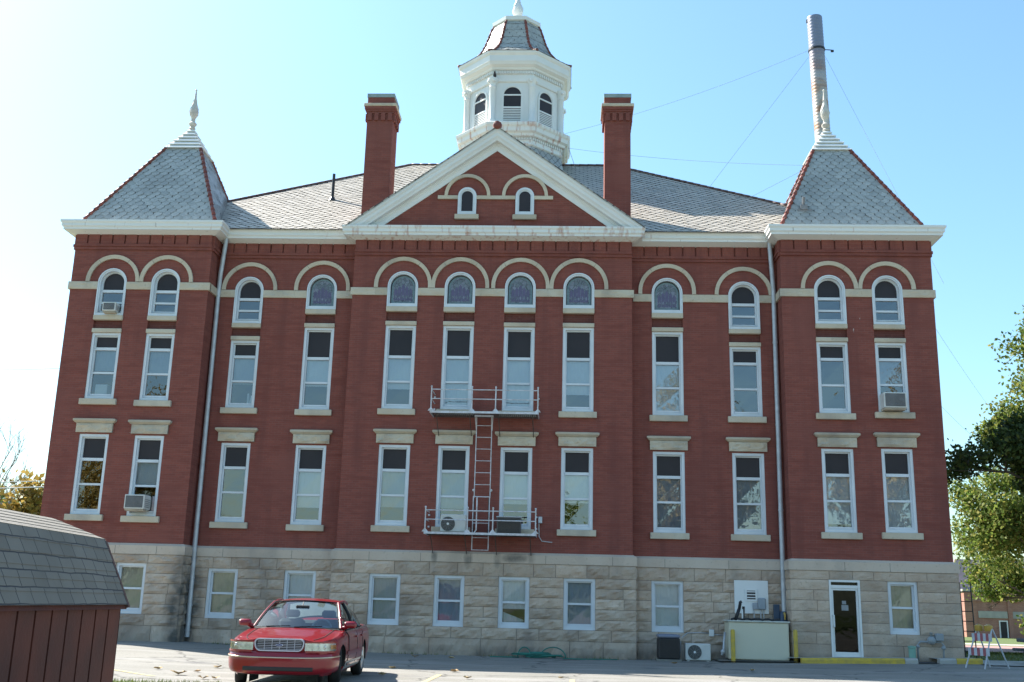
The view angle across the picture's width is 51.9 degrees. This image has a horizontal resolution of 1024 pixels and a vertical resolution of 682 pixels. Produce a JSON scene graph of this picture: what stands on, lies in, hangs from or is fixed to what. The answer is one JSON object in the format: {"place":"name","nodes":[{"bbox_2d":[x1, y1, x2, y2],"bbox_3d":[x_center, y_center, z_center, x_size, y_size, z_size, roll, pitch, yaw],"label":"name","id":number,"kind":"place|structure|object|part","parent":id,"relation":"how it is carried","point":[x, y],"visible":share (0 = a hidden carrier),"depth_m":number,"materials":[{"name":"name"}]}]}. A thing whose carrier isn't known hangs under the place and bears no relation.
{"place":"outdoors","nodes":[
{"label":"outdoors","id":0,"kind":"place"},
{"bbox_2d":[0,0,1023,558],"label":"sky","id":1,"kind":"structure","parent":0,"point":[91,91],"materials":[{"name":"blue"}]},
{"bbox_2d":[113,641,1023,681],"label":"parking lot","id":2,"kind":"structure","parent":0,"point":[147,657],"depth_m":25.24,"materials":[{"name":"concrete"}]},
{"bbox_2d":[0,508,129,681],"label":"garden shed","id":3,"kind":"structure","parent":2,"relation":"on","point":[63,600],"depth_m":10.82,"materials":[{"name":"wood"}]},
{"bbox_2d":[114,669,153,675],"bbox_3d":[-7.882,6.518,20.893,0.102,0.027,3.361,15,-19,-42],"label":"parking line","id":4,"kind":"object","parent":2,"relation":"on","point":[134,672],"visible":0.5,"depth_m":20.34,"materials":[{"name":"paint"}]},
{"bbox_2d":[228,598,368,681],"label":"parked car","id":5,"kind":"object","parent":2,"relation":"on","point":[320,638],"visible":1,"depth_m":18.72,"materials":[{"name":"red paint"}]},
{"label":"side window","id":6,"kind":"part","parent":5,"relation":"part of","materials":[{"name":"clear glass"}]},
{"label":"side window","id":7,"kind":"part","parent":5,"relation":"part of","materials":[{"name":"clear glass"}]},
{"bbox_3d":[-3.052,5.848,20.139,0.084,0.631,1.070,2,-14,0],"label":"door","id":8,"kind":"part","parent":5,"relation":"part of","materials":[{"name":"red paint"}]},
{"bbox_3d":[-3.059,6.069,21.052,0.082,0.644,0.770,2,-14,0],"label":"door","id":9,"kind":"part","parent":5,"relation":"part of","materials":[{"name":"red paint"}]},
{"bbox_2d":[423,675,439,681],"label":"parking line","id":10,"kind":"object","parent":2,"relation":"on","point":[431,678],"visible":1,"depth_m":21.18,"materials":[{"name":"paint"}]},
{"bbox_2d":[204,641,784,661],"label":"weeds","id":11,"kind":"object","parent":2,"relation":"on","point":[503,655],"visible":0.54,"depth_m":31.45,"materials":[{"name":"green plant"}]},
{"bbox_2d":[490,646,616,659],"bbox_3d":[1.234,9.201,31.090,3.753,0.333,0.483,1,-14,3],"label":"garden hose","id":12,"kind":"object","parent":2,"relation":"on","point":[542,654],"visible":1,"depth_m":30.99,"materials":[{"name":"rubber"}]},
{"bbox_2d":[655,634,681,661],"bbox_3d":[4.617,9.049,31.100,0.720,0.762,0.720,1,-14,3],"label":"outdoor condenser","id":13,"kind":"object","parent":2,"relation":"on","point":[668,647],"visible":1,"depth_m":30.80,"materials":[{"name":"black metal"}]},
{"bbox_2d":[684,643,710,660],"bbox_3d":[5.461,9.164,30.995,0.740,0.500,0.326,1,-14,3],"label":"outdoor condenser","id":14,"kind":"object","parent":2,"relation":"on","point":[696,651],"visible":1,"depth_m":30.87,"materials":[{"name":"beige metal"}]},
{"bbox_2d":[713,658,796,661],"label":"tank slab","id":15,"kind":"structure","parent":2,"relation":"on","point":[721,659],"depth_m":30.64,"materials":[{"name":"concrete"}]},
{"bbox_2d":[731,629,735,661],"bbox_3d":[6.413,8.839,30.548,0.124,0.920,0.124,1,-14,3],"label":"bollard","id":16,"kind":"object","parent":15,"relation":"on","point":[733,657],"visible":1,"depth_m":30.50,"materials":[{"name":"metal"}]},
{"bbox_2d":[721,600,789,660],"bbox_3d":[7.135,8.544,31.174,1.992,1.680,0.980,1,-14,3],"label":"storage tank","id":17,"kind":"object","parent":15,"relation":"on","point":[762,639],"visible":1,"depth_m":30.69,"materials":[{"name":"metal"}]},
{"bbox_2d":[793,630,798,662],"bbox_3d":[8.236,8.851,30.558,0.124,0.920,0.124,1,-14,3],"label":"bollard","id":18,"kind":"object","parent":2,"relation":"on","point":[795,639],"visible":1,"depth_m":30.51,"materials":[{"name":"metal"}]},
{"bbox_2d":[788,656,908,657],"bbox_3d":[9.771,9.192,30.593,3.550,0.084,0.920,1,-14,3],"label":"apron","id":19,"kind":"object","parent":2,"relation":"on","point":[849,657],"visible":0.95,"depth_m":30.56,"materials":[{"name":"concrete"}]},
{"bbox_2d":[800,658,904,663],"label":"kerb","id":20,"kind":"structure","parent":2,"relation":"on","point":[852,660],"depth_m":29.93,"materials":[{"name":"yellow paint"}]},
{"bbox_2d":[904,658,918,663],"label":"kerb","id":21,"kind":"structure","parent":2,"relation":"on","point":[911,660],"depth_m":29.84,"materials":[{"name":"concrete"}]},
{"bbox_2d":[916,632,945,661],"bbox_3d":[12.165,8.898,30.579,0.855,0.851,0.220,1,-14,3],"label":"gas meter","id":22,"kind":"object","parent":2,"relation":"on","point":[936,638],"visible":0.98,"depth_m":30.55,"materials":[{"name":"grey paint"}]},
{"bbox_2d":[937,658,956,663],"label":"kerb","id":23,"kind":"structure","parent":2,"relation":"on","point":[946,660],"depth_m":29.80,"materials":[{"name":"concrete"}]},
{"bbox_2d":[955,658,982,664],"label":"kerb","id":24,"kind":"structure","parent":2,"relation":"on","point":[970,661],"depth_m":29.77,"materials":[{"name":"yellow paint"}]},
{"bbox_2d":[965,624,1009,669],"bbox_3d":[12.641,8.148,28.096,0.967,1.147,0.650,9,-16,-28],"label":"barricade","id":25,"kind":"object","parent":2,"relation":"on","point":[981,637],"visible":0.99,"depth_m":28.01,"materials":[{"name":"white plastic"}]},
{"bbox_2d":[963,637,1023,660],"bbox_3d":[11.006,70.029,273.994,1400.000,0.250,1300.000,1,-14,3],"label":"ground","id":26,"kind":"structure","parent":0,"point":[1006,641],"depth_m":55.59,"materials":[{"name":"plant"}]},
{"bbox_2d":[0,483,17,503],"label":"golden tree","id":27,"kind":"object","parent":26,"relation":"on","point":[2,496],"visible":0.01,"depth_m":74.95,"materials":[{"name":"plant"}]},
{"bbox_2d":[0,410,40,504],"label":"bare tree","id":28,"kind":"object","parent":26,"relation":"on","point":[12,464],"visible":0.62,"depth_m":75.03,"materials":[{"name":"brown plant"}]},
{"bbox_2d":[0,469,44,515],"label":"golden tree","id":29,"kind":"object","parent":26,"relation":"on","point":[29,501],"visible":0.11,"depth_m":66.59,"materials":[{"name":"yellow plant"}]},
{"bbox_2d":[40,0,964,661],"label":"courthouse","id":30,"kind":"structure","parent":26,"relation":"on","point":[710,372],"depth_m":33.74,"materials":[{"name":"brick"},{"name":"limestone"},{"name":"slate"}]},
{"bbox_2d":[0,486,43,488],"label":"overhead wire","id":31,"kind":"object","parent":30,"relation":"attached to","point":[22,487],"visible":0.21,"depth_m":53.26,"materials":[{"name":"metal"}]},
{"bbox_2d":[0,480,44,482],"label":"overhead wire","id":32,"kind":"object","parent":30,"relation":"attached to","point":[23,481],"visible":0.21,"depth_m":54.17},
{"bbox_2d":[64,418,116,520],"bbox_3d":[-13.356,4.062,33.374,1.380,3.225,0.370,1,-14,3],"label":"window","id":33,"kind":"structure","parent":30,"relation":"in","point":[91,447],"depth_m":33.55,"materials":[{"name":"paint"}]},
{"bbox_2d":[78,328,121,404],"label":"window","id":34,"kind":"structure","parent":30,"relation":"in","point":[104,351],"depth_m":34.37,"materials":[{"name":"glass"}]},
{"bbox_2d":[95,384,111,393],"bbox_3d":[-13.360,1.695,34.436,0.400,0.480,0.420,1,-14,3],"label":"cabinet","id":35,"kind":"object","parent":30,"relation":"on","point":[103,389],"visible":0.46,"depth_m":34.27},
{"bbox_2d":[93,268,126,320],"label":"window","id":36,"kind":"structure","parent":30,"relation":"in","point":[113,280],"depth_m":34.84,"materials":[{"name":"paint"}]},
{"bbox_2d":[102,302,120,313],"bbox_3d":[-13.132,-1.041,34.623,0.446,0.350,0.602,1,-14,3],"label":"window air conditioner","id":37,"kind":"object","parent":30,"relation":"attached to","point":[111,307],"depth_m":34.35,"materials":[{"name":"beige metal"}]},
{"bbox_2d":[117,562,146,613],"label":"window","id":38,"kind":"structure","parent":30,"relation":"in","point":[132,575],"depth_m":32.52,"materials":[{"name":"glass"}]},
{"bbox_2d":[124,494,152,511],"bbox_3d":[-11.662,5.080,32.927,0.636,0.490,0.782,1,-14,3],"label":"window air conditioner","id":39,"kind":"object","parent":30,"relation":"attached to","point":[137,503],"depth_m":32.58,"materials":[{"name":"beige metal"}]},
{"bbox_2d":[120,419,171,522],"bbox_3d":[-11.559,4.107,33.285,1.380,3.225,0.392,1,-14,3],"label":"window","id":40,"kind":"structure","parent":30,"relation":"in","point":[147,452],"depth_m":33.46,"materials":[{"name":"paint"}]},
{"bbox_2d":[151,496,154,510],"bbox_3d":[-11.246,5.104,33.087,0.130,0.440,0.001,1,-14,3],"label":"window filler board","id":41,"kind":"object","parent":30,"relation":"attached to","point":[153,500],"depth_m":33.09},
{"bbox_2d":[133,329,175,406],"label":"window","id":42,"kind":"structure","parent":30,"relation":"in","point":[158,354],"depth_m":34.27,"materials":[{"name":"glass"}]},
{"bbox_2d":[147,269,179,320],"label":"window","id":43,"kind":"structure","parent":30,"relation":"in","point":[166,281],"depth_m":34.74,"materials":[{"name":"paint"}]},
{"bbox_2d":[204,568,237,618],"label":"window","id":44,"kind":"structure","parent":30,"relation":"in","point":[222,582],"depth_m":33.10,"materials":[{"name":"glass"}]},
{"bbox_2d":[209,427,257,528],"bbox_3d":[-8.966,4.399,33.899,1.380,3.225,0.370,1,-14,3],"label":"window","id":45,"kind":"structure","parent":30,"relation":"in","point":[234,456],"depth_m":34.07,"materials":[{"name":"paint"}]},
{"bbox_2d":[220,336,259,413],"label":"window","id":46,"kind":"structure","parent":30,"relation":"in","point":[244,350],"depth_m":34.90,"materials":[{"name":"glass"}]},
{"bbox_2d":[231,277,263,328],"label":"window","id":47,"kind":"structure","parent":30,"relation":"in","point":[249,289],"depth_m":35.38,"materials":[{"name":"paint"}]},
{"bbox_2d":[247,394,251,402],"bbox_3d":[-8.609,1.935,34.801,0.256,0.370,0.120,1,-14,3],"label":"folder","id":48,"kind":"object","parent":30,"relation":"on","point":[249,398],"visible":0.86,"depth_m":34.76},
{"bbox_2d":[283,570,315,609],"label":"window","id":49,"kind":"structure","parent":30,"relation":"in","point":[297,583],"depth_m":33.05,"materials":[{"name":"glass"}]},
{"bbox_2d":[285,429,332,530],"bbox_3d":[-6.510,4.462,33.773,1.380,3.225,0.392,1,-14,3],"label":"window","id":50,"kind":"structure","parent":30,"relation":"in","point":[309,467],"depth_m":33.92,"materials":[{"name":"paint"}]},
{"bbox_2d":[294,323,334,415],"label":"window","id":51,"kind":"structure","parent":30,"relation":"in","point":[318,342],"depth_m":34.81,"materials":[{"name":"glass"}]},
{"bbox_2d":[305,275,336,314],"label":"stained glass window","id":52,"kind":"structure","parent":30,"relation":"in","point":[322,289],"depth_m":35.28,"materials":[{"name":"glass"}]},
{"bbox_2d":[367,573,400,624],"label":"window","id":53,"kind":"structure","parent":30,"relation":"in","point":[384,589],"depth_m":32.38,"materials":[{"name":"glass"}]},
{"bbox_2d":[370,429,416,531],"bbox_3d":[-3.746,4.389,33.190,1.380,3.225,0.392,1,-14,3],"label":"window","id":54,"kind":"structure","parent":30,"relation":"in","point":[393,460],"depth_m":33.34,"materials":[{"name":"glass"}]},
{"bbox_2d":[377,321,416,414],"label":"window","id":55,"kind":"structure","parent":30,"relation":"in","point":[400,338],"depth_m":34.22,"materials":[{"name":"glass"}]},
{"bbox_2d":[386,271,417,311],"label":"stained glass window","id":56,"kind":"structure","parent":30,"relation":"in","point":[402,291],"depth_m":34.69,"materials":[{"name":"glass"}]},
{"bbox_2d":[433,575,464,626],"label":"window","id":57,"kind":"structure","parent":30,"relation":"in","point":[448,604],"depth_m":32.27,"materials":[{"name":"glass"}]},
{"bbox_2d":[431,430,475,531],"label":"window","id":58,"kind":"structure","parent":30,"relation":"in","point":[453,461],"depth_m":33.26,"materials":[{"name":"glass"}]},
{"bbox_2d":[436,321,473,415],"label":"window","id":59,"kind":"structure","parent":30,"relation":"in","point":[458,336],"depth_m":34.12,"materials":[{"name":"glass"}]},
{"bbox_2d":[444,272,474,312],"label":"stained glass window","id":60,"kind":"structure","parent":30,"relation":"in","point":[459,297],"depth_m":34.60,"materials":[{"name":"glass"}]},
{"bbox_2d":[422,385,539,554],"bbox_3d":[-0.899,4.054,32.595,3.540,5.242,0.952,1,-14,3],"label":"fire escape","id":61,"kind":"object","parent":30,"relation":"attached to","point":[494,413],"visible":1,"depth_m":32.56,"materials":[{"name":"metal"}]},
{"bbox_2d":[440,514,466,531],"bbox_3d":[-1.788,5.601,32.255,0.780,0.560,0.346,1,-14,3],"label":"outdoor condenser","id":62,"kind":"object","parent":61,"relation":"on","point":[453,525],"visible":0.96,"depth_m":32.11,"materials":[{"name":"beige metal"}]},
{"bbox_2d":[496,516,521,533],"bbox_3d":[-0.090,5.627,32.168,0.780,0.515,0.340,1,-14,3],"label":"outdoor condenser","id":63,"kind":"object","parent":61,"relation":"on","point":[508,527],"visible":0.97,"depth_m":32.02,"materials":[{"name":"black metal"}]},
{"bbox_2d":[503,612,522,621],"bbox_3d":[0.041,8.418,32.114,0.620,0.290,0.138,1,-14,3],"label":"curtain","id":64,"kind":"object","parent":30,"relation":"hanging from","point":[508,617],"visible":1,"depth_m":32.11,"materials":[{"name":"fabric"}]},
{"bbox_2d":[498,576,529,628],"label":"window","id":65,"kind":"structure","parent":30,"relation":"in","point":[513,591],"depth_m":32.19,"materials":[{"name":"paint"}]},
{"bbox_2d":[495,431,538,533],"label":"window","id":66,"kind":"structure","parent":30,"relation":"in","point":[515,463],"depth_m":33.15,"materials":[{"name":"glass"}]},
{"bbox_2d":[498,322,535,416],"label":"window","id":67,"kind":"structure","parent":30,"relation":"in","point":[519,338],"depth_m":34.01,"materials":[{"name":"glass"}]},
{"bbox_2d":[504,272,535,313],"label":"stained glass window","id":68,"kind":"structure","parent":30,"relation":"in","point":[520,288],"depth_m":34.49,"materials":[{"name":"glass"}]},
{"bbox_2d":[538,517,551,542],"bbox_3d":[1.026,5.821,32.484,0.441,0.784,0.115,1,-14,3],"label":"electrical box","id":69,"kind":"object","parent":30,"relation":"attached to","point":[539,519],"visible":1,"depth_m":32.50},
{"bbox_2d":[555,432,598,536],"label":"window","id":70,"kind":"structure","parent":30,"relation":"in","point":[576,463],"depth_m":33.04,"materials":[{"name":"glass"}]},
{"bbox_2d":[558,323,596,417],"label":"window","id":71,"kind":"structure","parent":30,"relation":"in","point":[578,343],"depth_m":33.91,"materials":[{"name":"glass"}]},
{"bbox_2d":[563,273,593,313],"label":"stained glass window","id":72,"kind":"structure","parent":30,"relation":"in","point":[578,297],"depth_m":34.39,"materials":[{"name":"glass"}]},
{"bbox_2d":[563,578,594,629],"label":"window","id":73,"kind":"structure","parent":30,"relation":"in","point":[579,593],"depth_m":32.06,"materials":[{"name":"glass"}]},
{"bbox_2d":[652,278,682,318],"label":"stained glass window","id":74,"kind":"structure","parent":30,"relation":"in","point":[667,298],"depth_m":34.68,"materials":[{"name":"glass"}]},
{"bbox_2d":[651,581,683,632],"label":"window","id":75,"kind":"structure","parent":30,"relation":"in","point":[667,596],"depth_m":32.35,"materials":[{"name":"glass"}]},
{"bbox_2d":[649,327,687,421],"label":"window","id":76,"kind":"structure","parent":30,"relation":"in","point":[667,342],"depth_m":34.17,"materials":[{"name":"glass"}]},
{"bbox_2d":[647,436,690,539],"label":"window","id":77,"kind":"structure","parent":30,"relation":"in","point":[669,522],"depth_m":33.28,"materials":[{"name":"glass"}]},
{"bbox_2d":[570,148,775,164],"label":"guy wire","id":78,"kind":"object","parent":30,"relation":"attached to","point":[678,159],"visible":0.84,"depth_m":41.73,"materials":[{"name":"metal"}]},
{"bbox_2d":[680,632,721,654],"bbox_3d":[5.708,9.151,31.829,1.297,0.677,0.064,1,-14,1],"label":"electric conduit","id":79,"kind":"object","parent":30,"relation":"attached to","point":[694,632],"visible":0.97,"depth_m":31.89,"materials":[{"name":"metal"}]},
{"bbox_2d":[709,630,713,636],"bbox_3d":[6.036,8.835,31.860,0.150,0.200,0.085,1,-14,3],"label":"switch box","id":80,"kind":"object","parent":30,"relation":"attached to","point":[711,633],"visible":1,"depth_m":31.82,"materials":[{"name":"white paint"}]},
{"bbox_2d":[728,282,760,334],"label":"window","id":81,"kind":"structure","parent":30,"relation":"in","point":[742,294],"depth_m":34.52,"materials":[{"name":"paint"}]},
{"bbox_2d":[728,342,766,422],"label":"window","id":82,"kind":"structure","parent":30,"relation":"in","point":[741,353],"depth_m":33.94,"materials":[{"name":"paint"}]},
{"bbox_2d":[726,437,770,541],"bbox_3d":[7.429,4.642,33.039,1.380,3.225,0.392,1,-14,3],"label":"window","id":83,"kind":"structure","parent":30,"relation":"in","point":[749,504],"depth_m":33.16,"materials":[{"name":"glass"}]},
{"bbox_2d":[734,580,768,620],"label":"wall panel","id":84,"kind":"structure","parent":30,"relation":"attached to","point":[752,596],"depth_m":32.05,"materials":[{"name":"white paint"}]},
{"bbox_2d":[773,604,787,621],"bbox_3d":[8.153,8.441,31.775,0.304,0.950,0.447,13,-18,-38],"label":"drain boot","id":85,"kind":"object","parent":30,"relation":"attached to","point":[778,614],"visible":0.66,"depth_m":31.83,"materials":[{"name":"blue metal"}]},
{"bbox_2d":[806,14,833,141],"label":"flue","id":86,"kind":"object","parent":30,"relation":"on","point":[816,49],"visible":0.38,"depth_m":44.31,"materials":[{"name":"silver metal"}]},
{"bbox_2d":[565,51,806,133],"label":"guy wire","id":87,"kind":"object","parent":86,"relation":"attached to","point":[695,94],"visible":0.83,"depth_m":45.14,"materials":[{"name":"metal"}]},
{"bbox_2d":[711,54,810,184],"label":"guy wire","id":88,"kind":"object","parent":86,"relation":"attached to","point":[760,120],"visible":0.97,"depth_m":42.98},
{"bbox_2d":[827,60,940,277],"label":"guy wire","id":89,"kind":"object","parent":86,"relation":"attached to","point":[874,150],"visible":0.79,"depth_m":42.18,"materials":[{"name":"metal"}]},
{"bbox_2d":[814,275,847,328],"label":"window","id":90,"kind":"structure","parent":30,"relation":"in","point":[828,287],"depth_m":33.60,"materials":[{"name":"paint"}]},
{"bbox_2d":[816,337,855,419],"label":"window","id":91,"kind":"structure","parent":30,"relation":"in","point":[835,349],"depth_m":33.03,"materials":[{"name":"paint"}]},
{"bbox_2d":[814,432,862,539],"bbox_3d":[9.969,4.413,32.145,1.380,3.225,0.392,1,-14,3],"label":"window","id":92,"kind":"structure","parent":30,"relation":"in","point":[839,496],"depth_m":32.27,"materials":[{"name":"glass"}]},
{"bbox_2d":[828,580,863,656],"bbox_3d":[9.851,8.234,31.117,0.910,2.280,0.281,1,-14,3],"label":"door","id":93,"kind":"structure","parent":30,"relation":"in","point":[845,604],"depth_m":31.12,"materials":[{"name":"white paint"}]},
{"bbox_2d":[872,275,904,329],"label":"window","id":94,"kind":"structure","parent":30,"relation":"in","point":[885,288],"depth_m":33.50,"materials":[{"name":"paint"}]},
{"bbox_2d":[880,392,906,411],"bbox_3d":[11.760,1.913,32.587,0.686,0.530,0.732,1,-14,3],"label":"window air conditioner","id":95,"kind":"object","parent":30,"relation":"attached to","point":[893,401],"depth_m":32.25,"materials":[{"name":"beige metal"}]},
{"bbox_2d":[874,338,915,418],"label":"window","id":96,"kind":"structure","parent":30,"relation":"in","point":[891,365],"depth_m":33.05,"materials":[{"name":"paint"}]},
{"bbox_2d":[873,432,923,539],"bbox_3d":[11.767,4.407,32.058,1.380,3.225,0.392,1,-14,3],"label":"window","id":97,"kind":"structure","parent":30,"relation":"in","point":[897,464],"depth_m":32.17,"materials":[{"name":"glass"}]},
{"bbox_2d":[887,581,919,634],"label":"window","id":98,"kind":"structure","parent":30,"relation":"in","point":[902,596],"depth_m":31.24,"materials":[{"name":"glass"}]},
{"bbox_2d":[945,405,1023,500],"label":"maple tree","id":99,"kind":"object","parent":26,"relation":"on","point":[1009,446],"visible":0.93,"depth_m":33.82,"materials":[{"name":"green plant"}]},
{"bbox_2d":[948,465,1023,610],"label":"maple tree","id":100,"kind":"object","parent":26,"relation":"on","point":[997,537],"visible":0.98,"depth_m":50.80,"materials":[{"name":"green plant"}]},
{"bbox_2d":[953,559,1023,637],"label":"brick building","id":101,"kind":"structure","parent":26,"relation":"on","point":[1002,618],"depth_m":69.26,"materials":[{"name":"brick"},{"name":"white paint"},{"name":"glass"}]},
{"bbox_2d":[999,621,1008,637],"bbox_3d":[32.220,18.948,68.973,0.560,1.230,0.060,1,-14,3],"label":"door","id":102,"kind":"structure","parent":101,"relation":"in","point":[1003,625],"depth_m":68.98,"materials":[{"name":"white paint"}]},
{"bbox_2d":[965,305,1023,455],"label":"maple tree","id":103,"kind":"object","parent":26,"relation":"on","point":[1012,406],"visible":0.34,"depth_m":39.43,"materials":[{"name":"green plant"}]},
{"bbox_2d":[1014,614,1023,634],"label":"shrub","id":104,"kind":"object","parent":26,"relation":"on","point":[1021,625],"visible":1,"depth_m":53.77,"materials":[{"name":"green plant"}]},
{"bbox_2d":[965,645,1023,652],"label":"street","id":105,"kind":"structure","parent":0,"point":[997,648],"depth_m":44.14,"materials":[{"name":"asphalt"}]},
{"bbox_2d":[965,643,1023,645],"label":"pavement","id":106,"kind":"structure","parent":0,"point":[995,644],"depth_m":48.33,"materials":[{"name":"concrete"}]},
{"bbox_2d":[983,660,1023,665],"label":"path","id":107,"kind":"structure","parent":0,"point":[1010,663],"depth_m":30.23,"materials":[{"name":"concrete"}]},
{"bbox_2d":[959,582,977,657],"bbox_3d":[13.797,8.478,31.857,0.365,2.301,0.105,1,-14,3],"label":"ladder","id":108,"kind":"object","parent":107,"relation":"on","point":[970,591],"visible":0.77,"depth_m":31.88,"materials":[{"name":"black metal"}]},
{"bbox_2d":[1012,638,1023,651],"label":"picnic table","id":109,"kind":"object","parent":107,"relation":"on","point":[1019,640],"visible":1,"depth_m":30.26,"materials":[{"name":"grey stone"}]},
{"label":"grass verge","id":110,"kind":"structure","parent":0,"visible":0},
{"bbox_2d":[113,677,221,681],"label":"grass","id":111,"kind":"structure","parent":110,"relation":"on","point":[125,680],"depth_m":18.09,"materials":[{"name":"plant"}]},
{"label":"gravel gap","id":112,"kind":"structure","parent":0,"visible":0},
{"bbox_2d":[908,646,915,657],"bbox_3d":[11.572,9.055,30.445,0.230,0.480,0.224,1,-14,3],"label":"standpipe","id":113,"kind":"object","parent":112,"relation":"on","point":[912,651],"visible":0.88,"depth_m":30.39,"materials":[{"name":"metal"}]}
]}

